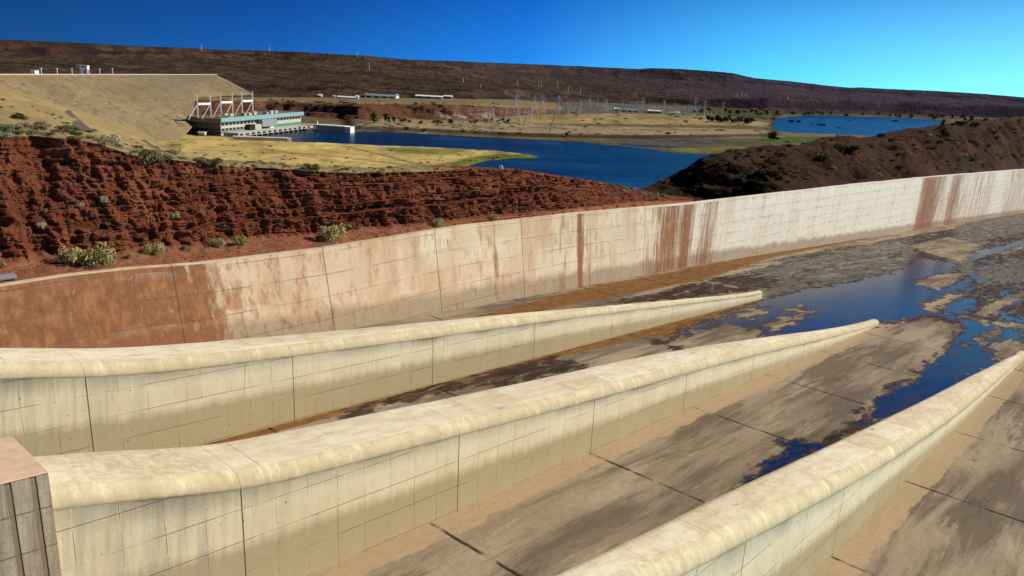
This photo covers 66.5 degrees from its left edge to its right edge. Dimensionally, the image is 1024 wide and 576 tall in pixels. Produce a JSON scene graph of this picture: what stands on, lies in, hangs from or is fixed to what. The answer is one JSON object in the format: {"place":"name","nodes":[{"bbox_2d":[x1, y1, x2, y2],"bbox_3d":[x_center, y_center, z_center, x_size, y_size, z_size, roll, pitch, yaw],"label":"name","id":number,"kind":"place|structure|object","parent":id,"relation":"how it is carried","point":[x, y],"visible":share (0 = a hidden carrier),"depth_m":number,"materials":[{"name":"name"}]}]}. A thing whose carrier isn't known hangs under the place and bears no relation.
{"place":"outdoors","nodes":[
{"label":"outdoors","id":0,"kind":"place"},
{"bbox_2d":[65,110,93,130],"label":"path","id":1,"kind":"structure","parent":0,"point":[81,125],"depth_m":443.10,"materials":[{"name":"beige soil"}]},
{"bbox_2d":[76,65,89,74],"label":"gate tower","id":2,"kind":"structure","parent":0,"point":[82,67],"depth_m":924.63,"materials":[{"name":"white paint"}]},
{"bbox_2d":[0,86,185,155],"bbox_3d":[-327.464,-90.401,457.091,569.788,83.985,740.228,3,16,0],"label":"hillside","id":3,"kind":"structure","parent":0,"point":[19,102],"depth_m":585.35,"materials":[{"name":"beige plant"}]},
{"bbox_2d":[10,112,28,119],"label":"shrub","id":4,"kind":"object","parent":3,"relation":"on","point":[15,116],"visible":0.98,"depth_m":311.63,"materials":[{"name":"green plant"}]},
{"bbox_2d":[34,121,51,125],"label":"shrub","id":5,"kind":"object","parent":3,"relation":"on","point":[39,123],"visible":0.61,"depth_m":253.41,"materials":[{"name":"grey plant"}]},
{"bbox_2d":[55,124,74,129],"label":"sagebrush","id":6,"kind":"object","parent":3,"relation":"on","point":[61,127],"visible":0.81,"depth_m":254.99,"materials":[{"name":"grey plant"}]},
{"bbox_2d":[85,135,99,138],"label":"sagebrush","id":7,"kind":"object","parent":3,"relation":"on","point":[90,137],"visible":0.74,"depth_m":177.00,"materials":[{"name":"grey plant"}]},
{"bbox_2d":[99,138,115,141],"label":"sagebrush","id":8,"kind":"object","parent":3,"relation":"on","point":[108,139],"visible":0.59,"depth_m":181.41,"materials":[{"name":"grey plant"}]},
{"bbox_2d":[99,133,121,142],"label":"shrub","id":9,"kind":"object","parent":3,"relation":"on","point":[113,136],"visible":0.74,"depth_m":187.58,"materials":[{"name":"beige plant"}]},
{"bbox_2d":[165,149,182,154],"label":"sagebrush","id":10,"kind":"object","parent":3,"relation":"on","point":[175,152],"visible":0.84,"depth_m":693.71,"materials":[{"name":"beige plant"}]},
{"bbox_2d":[141,140,172,154],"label":"path","id":11,"kind":"structure","parent":0,"point":[153,146],"depth_m":668.41,"materials":[{"name":"beige soil"}]},
{"bbox_2d":[0,124,693,282],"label":"cliff","id":12,"kind":"structure","parent":0,"point":[263,208],"depth_m":100.19,"materials":[{"name":"red stone"}]},
{"bbox_2d":[0,260,7,267],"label":"shrub","id":13,"kind":"object","parent":12,"relation":"on","point":[3,263],"visible":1,"depth_m":79.59,"materials":[{"name":"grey plant"}]},
{"bbox_2d":[0,124,13,132],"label":"shrub","id":14,"kind":"object","parent":12,"relation":"on","point":[6,127],"visible":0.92,"depth_m":84.75,"materials":[{"name":"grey plant"}]},
{"bbox_2d":[0,131,14,138],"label":"sagebrush","id":15,"kind":"object","parent":12,"relation":"on","point":[4,135],"visible":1,"depth_m":83.01,"materials":[{"name":"green plant"}]},
{"bbox_2d":[0,273,16,280],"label":"drain channel","id":16,"kind":"object","parent":12,"relation":"on","point":[8,276],"visible":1,"depth_m":76.82,"materials":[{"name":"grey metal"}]},
{"bbox_2d":[18,122,34,128],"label":"shrub","id":17,"kind":"object","parent":12,"relation":"on","point":[27,124],"visible":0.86,"depth_m":90.54,"materials":[{"name":"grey plant"}]},
{"bbox_2d":[26,129,45,134],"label":"sagebrush","id":18,"kind":"object","parent":12,"relation":"on","point":[30,132],"visible":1,"depth_m":87.35,"materials":[{"name":"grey plant"}]},
{"bbox_2d":[31,124,47,129],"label":"sagebrush","id":19,"kind":"object","parent":12,"relation":"on","point":[44,126],"visible":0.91,"depth_m":91.50,"materials":[{"name":"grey plant"}]},
{"bbox_2d":[37,222,46,229],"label":"shrub","id":20,"kind":"object","parent":12,"relation":"on","point":[41,225],"visible":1,"depth_m":83.95,"materials":[{"name":"green plant"}]},
{"bbox_2d":[62,130,76,134],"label":"sagebrush","id":21,"kind":"object","parent":12,"relation":"on","point":[69,131],"visible":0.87,"depth_m":92.16,"materials":[{"name":"green plant"}]},
{"bbox_2d":[54,246,85,264],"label":"shrub","id":22,"kind":"object","parent":12,"relation":"on","point":[75,254],"visible":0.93,"depth_m":82.87,"materials":[{"name":"yellow plant"}]},
{"bbox_2d":[67,135,84,139],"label":"sagebrush","id":23,"kind":"object","parent":12,"relation":"on","point":[77,138],"visible":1,"depth_m":88.28,"materials":[{"name":"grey plant"}]},
{"bbox_2d":[69,131,83,135],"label":"sagebrush","id":24,"kind":"object","parent":12,"relation":"on","point":[79,133],"visible":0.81,"depth_m":92.50,"materials":[{"name":"green plant"}]},
{"bbox_2d":[92,138,104,141],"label":"sagebrush","id":25,"kind":"object","parent":12,"relation":"on","point":[98,139],"visible":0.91,"depth_m":95.26,"materials":[{"name":"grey plant"}]},
{"bbox_2d":[81,241,116,269],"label":"shrub","id":26,"kind":"object","parent":12,"relation":"on","point":[105,254],"visible":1,"depth_m":83.41,"materials":[{"name":"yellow plant"}]},
{"bbox_2d":[100,196,107,201],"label":"shrub","id":27,"kind":"object","parent":12,"relation":"on","point":[104,199],"visible":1,"depth_m":88.41,"materials":[{"name":"green plant"}]},
{"bbox_2d":[98,141,109,145],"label":"sagebrush","id":28,"kind":"object","parent":12,"relation":"on","point":[105,143],"visible":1,"depth_m":90.62,"materials":[{"name":"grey plant"}]},
{"bbox_2d":[110,143,123,147],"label":"sagebrush","id":29,"kind":"object","parent":12,"relation":"on","point":[119,145],"visible":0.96,"depth_m":94.92,"materials":[{"name":"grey plant"}]},
{"bbox_2d":[123,252,133,257],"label":"shrub","id":30,"kind":"object","parent":12,"relation":"on","point":[130,255],"visible":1,"depth_m":87.44,"materials":[{"name":"green plant"}]},
{"bbox_2d":[137,148,157,154],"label":"sagebrush","id":31,"kind":"object","parent":12,"relation":"on","point":[145,151],"visible":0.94,"depth_m":94.70,"materials":[{"name":"green plant"}]},
{"bbox_2d":[137,153,164,164],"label":"shrub","id":32,"kind":"object","parent":12,"relation":"on","point":[153,157],"visible":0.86,"depth_m":94.05,"materials":[{"name":"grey plant"}]},
{"bbox_2d":[141,241,164,255],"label":"shrub","id":33,"kind":"object","parent":12,"relation":"on","point":[158,247],"visible":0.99,"depth_m":90.47,"materials":[{"name":"yellow plant"}]},
{"bbox_2d":[164,154,175,159],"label":"sagebrush","id":34,"kind":"object","parent":12,"relation":"on","point":[168,157],"visible":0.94,"depth_m":96.50,"materials":[{"name":"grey plant"}]},
{"bbox_2d":[169,210,179,220],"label":"shrub","id":35,"kind":"object","parent":12,"relation":"on","point":[173,215],"visible":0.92,"depth_m":94.65,"materials":[{"name":"green plant"}]},
{"bbox_2d":[180,245,190,250],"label":"shrub","id":36,"kind":"object","parent":12,"relation":"on","point":[183,247],"visible":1,"depth_m":94.20,"materials":[{"name":"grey plant"}]},
{"bbox_2d":[195,158,211,162],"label":"sagebrush","id":37,"kind":"object","parent":12,"relation":"on","point":[204,160],"visible":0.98,"depth_m":100.81,"materials":[{"name":"green plant"}]},
{"bbox_2d":[207,236,225,246],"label":"shrub","id":38,"kind":"object","parent":12,"relation":"on","point":[218,241],"visible":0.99,"depth_m":97.35,"materials":[{"name":"green plant"}]},
{"bbox_2d":[232,234,248,245],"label":"shrub","id":39,"kind":"object","parent":12,"relation":"on","point":[238,240],"visible":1,"depth_m":99.12,"materials":[{"name":"green plant"}]},
{"bbox_2d":[300,163,319,170],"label":"shrub","id":40,"kind":"object","parent":12,"relation":"on","point":[315,167],"visible":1,"depth_m":110.47,"materials":[{"name":"green plant"}]},
{"bbox_2d":[320,223,346,242],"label":"shrub","id":41,"kind":"object","parent":12,"relation":"on","point":[326,232],"visible":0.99,"depth_m":106.30,"materials":[{"name":"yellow plant"}]},
{"bbox_2d":[432,217,443,226],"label":"shrub","id":42,"kind":"object","parent":12,"relation":"on","point":[437,221],"visible":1,"depth_m":119.90,"materials":[{"name":"green plant"}]},
{"bbox_2d":[489,214,498,220],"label":"shrub","id":43,"kind":"object","parent":12,"relation":"on","point":[495,216],"visible":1,"depth_m":128.37,"materials":[{"name":"yellow plant"}]},
{"bbox_2d":[194,97,562,119],"bbox_3d":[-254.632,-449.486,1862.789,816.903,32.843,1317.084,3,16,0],"label":"bluff","id":44,"kind":"structure","parent":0,"point":[455,110],"depth_m":1411.09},
{"bbox_2d":[337,96,354,97],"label":"conveyor shed","id":45,"kind":"structure","parent":44,"relation":"on","point":[345,96],"depth_m":1620.52,"materials":[{"name":"grey metal"}]},
{"bbox_2d":[365,93,398,97],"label":"warehouse","id":46,"kind":"structure","parent":44,"relation":"on","point":[367,95],"depth_m":1692.00,"materials":[{"name":"white paint"}]},
{"bbox_2d":[415,94,442,98],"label":"long hangar","id":47,"kind":"structure","parent":44,"relation":"on","point":[428,96],"depth_m":1766.81,"materials":[{"name":"grey metal"}]},
{"bbox_2d":[258,130,709,189],"bbox_3d":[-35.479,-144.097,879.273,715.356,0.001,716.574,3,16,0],"label":"river","id":48,"kind":"structure","parent":0,"point":[638,168],"depth_m":999.78,"materials":[{"name":"liquid"}]},
{"bbox_2d":[0,39,1023,118],"bbox_3d":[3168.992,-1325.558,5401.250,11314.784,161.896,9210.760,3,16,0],"label":"plateau","id":49,"kind":"structure","parent":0,"point":[259,73],"depth_m":2951.29,"materials":[{"name":"brown soil"}]},
{"bbox_2d":[0,0,1023,96],"label":"sky","id":50,"kind":"structure","parent":0,"point":[966,46],"materials":[{"name":"blue"}]},
{"bbox_2d":[157,102,996,166],"bbox_3d":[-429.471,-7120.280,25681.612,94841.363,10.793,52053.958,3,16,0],"label":"valley ground","id":51,"kind":"structure","parent":0,"point":[640,127],"depth_m":1232.81,"materials":[{"name":"beige soil"}]},
{"bbox_2d":[0,74,251,141],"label":"earth dam","id":52,"kind":"structure","parent":51,"relation":"on","point":[133,104],"depth_m":920.70,"materials":[{"name":"earth"},{"name":"dry grass"}]},
{"bbox_2d":[30,70,38,73],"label":"box hut","id":53,"kind":"object","parent":52,"relation":"on","point":[34,71],"visible":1,"depth_m":846.64,"materials":[{"name":"white paint"}]},
{"bbox_2d":[187,110,312,135],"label":"powerhouse","id":54,"kind":"structure","parent":51,"relation":"on","point":[254,123],"depth_m":1019.79,"materials":[{"name":"concrete"}]},
{"bbox_2d":[188,93,211,119],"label":"portal frame","id":55,"kind":"object","parent":54,"relation":"on","point":[209,104],"visible":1,"depth_m":958.87,"materials":[{"name":"white paint"}]},
{"bbox_2d":[213,92,233,116],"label":"portal frame","id":56,"kind":"object","parent":54,"relation":"on","point":[220,104],"visible":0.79,"depth_m":1004.61,"materials":[{"name":"white paint"}]},
{"bbox_2d":[235,91,253,113],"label":"portal frame","id":57,"kind":"object","parent":54,"relation":"on","point":[242,101],"visible":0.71,"depth_m":1059.47,"materials":[{"name":"white paint"}]},
{"bbox_2d":[233,136,290,141],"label":"river wall","id":58,"kind":"structure","parent":51,"relation":"on","point":[257,138],"depth_m":936.26,"materials":[{"name":"concrete"}]},
{"bbox_2d":[316,124,353,132],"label":"river wall","id":59,"kind":"structure","parent":51,"relation":"on","point":[334,128],"depth_m":1122.53,"materials":[{"name":"concrete"}]},
{"bbox_2d":[301,123,316,125],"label":"foot bridge","id":60,"kind":"structure","parent":59,"relation":"on","point":[313,124],"depth_m":1117.81,"materials":[{"name":"concrete"}]},
{"bbox_2d":[369,112,379,123],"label":"tree","id":61,"kind":"object","parent":51,"relation":"on","point":[374,118],"visible":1,"depth_m":1233.10,"materials":[{"name":"green plant"}]},
{"bbox_2d":[489,105,506,124],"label":"guyed pylon","id":62,"kind":"object","parent":51,"relation":"on","point":[492,107],"visible":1,"depth_m":1324.39,"materials":[{"name":"metal"}]},
{"bbox_2d":[510,94,519,117],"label":"lattice pylon","id":63,"kind":"object","parent":51,"relation":"on","point":[516,96],"visible":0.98,"depth_m":1543.19,"materials":[{"name":"metal"}]},
{"bbox_2d":[513,104,531,129],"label":"guyed pylon","id":64,"kind":"object","parent":51,"relation":"on","point":[520,118],"visible":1,"depth_m":1258.17,"materials":[{"name":"metal"}]},
{"bbox_2d":[528,106,534,122],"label":"lattice pylon","id":65,"kind":"object","parent":51,"relation":"on","point":[531,114],"visible":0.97,"depth_m":1421.27,"materials":[{"name":"metal"}]},
{"bbox_2d":[528,96,548,118],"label":"guyed pylon","id":66,"kind":"object","parent":51,"relation":"on","point":[536,106],"visible":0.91,"depth_m":1544.70,"materials":[{"name":"metal"}]},
{"bbox_2d":[535,95,562,133],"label":"guyed pylon","id":67,"kind":"object","parent":51,"relation":"on","point":[554,113],"visible":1,"depth_m":1207.58,"materials":[{"name":"metal"}]},
{"bbox_2d":[620,108,637,112],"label":"control building","id":68,"kind":"structure","parent":51,"relation":"on","point":[629,110],"depth_m":2037.66,"materials":[{"name":"white paint"}]},
{"bbox_2d":[647,110,660,113],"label":"control annex","id":69,"kind":"object","parent":51,"relation":"on","point":[656,111],"visible":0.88,"depth_m":2049.92,"materials":[{"name":"white paint"}]},
{"bbox_2d":[720,116,728,122],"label":"tree","id":70,"kind":"object","parent":51,"relation":"on","point":[724,118],"visible":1,"depth_m":1792.05,"materials":[{"name":"green plant"}]},
{"bbox_2d":[767,132,779,140],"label":"tree","id":71,"kind":"object","parent":51,"relation":"on","point":[770,136],"visible":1,"depth_m":1354.01,"materials":[{"name":"green plant"}]},
{"bbox_2d":[199,213,1023,575],"bbox_3d":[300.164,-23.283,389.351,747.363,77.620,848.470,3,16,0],"label":"spillway floor","id":72,"kind":"structure","parent":0,"point":[943,305],"depth_m":89.59,"materials":[{"name":"concrete"}]},
{"bbox_2d":[0,436,61,575],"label":"concrete block","id":73,"kind":"structure","parent":72,"relation":"on","point":[28,542],"depth_m":35.66,"materials":[{"name":"beige concrete"}]},
{"bbox_2d":[0,291,761,456],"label":"divider wall","id":74,"kind":"structure","parent":72,"relation":"on","point":[55,401],"depth_m":69.67,"materials":[{"name":"concrete"}]},
{"bbox_2d":[34,319,878,575],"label":"divider wall","id":75,"kind":"structure","parent":72,"relation":"on","point":[310,500],"depth_m":52.00,"materials":[{"name":"concrete"}]},
{"bbox_2d":[0,169,1023,347],"bbox_3d":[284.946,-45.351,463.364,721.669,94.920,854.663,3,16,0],"label":"retaining wall","id":76,"kind":"structure","parent":72,"relation":"on","point":[355,284],"depth_m":120.56,"materials":[{"name":"concrete"}]},
{"bbox_2d":[554,351,1023,575],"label":"divider wall","id":77,"kind":"structure","parent":72,"relation":"on","point":[810,514],"depth_m":53.33,"materials":[{"name":"concrete"}]},
{"bbox_2d":[640,116,1023,201],"bbox_3d":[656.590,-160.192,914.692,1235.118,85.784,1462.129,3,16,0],"label":"scrub hill","id":78,"kind":"structure","parent":0,"point":[924,160],"depth_m":329.43,"materials":[{"name":"brown soil"}]},
{"bbox_2d":[711,164,727,171],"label":"shrub","id":79,"kind":"object","parent":78,"relation":"on","point":[720,167],"visible":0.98,"depth_m":240.95,"materials":[{"name":"green plant"}]},
{"bbox_2d":[767,170,781,174],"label":"shrub","id":80,"kind":"object","parent":78,"relation":"on","point":[775,172],"visible":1,"depth_m":231.69,"materials":[{"name":"green plant"}]},
{"bbox_2d":[776,174,786,178],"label":"scrub bush","id":81,"kind":"object","parent":78,"relation":"on","point":[780,177],"visible":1,"depth_m":229.70,"materials":[{"name":"green plant"}]},
{"bbox_2d":[815,152,830,158],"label":"shrub","id":82,"kind":"object","parent":78,"relation":"on","point":[821,156],"visible":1,"depth_m":287.64,"materials":[{"name":"green plant"}]},
{"bbox_2d":[833,143,863,153],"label":"shrub","id":83,"kind":"object","parent":78,"relation":"on","point":[851,148],"visible":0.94,"depth_m":328.29,"materials":[{"name":"green plant"}]},
{"bbox_2d":[773,115,946,135],"bbox_3d":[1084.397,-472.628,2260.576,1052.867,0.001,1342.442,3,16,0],"label":"lagoon","id":84,"kind":"structure","parent":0,"point":[865,126],"depth_m":2163.82,"materials":[{"name":"liquid"}]}
]}

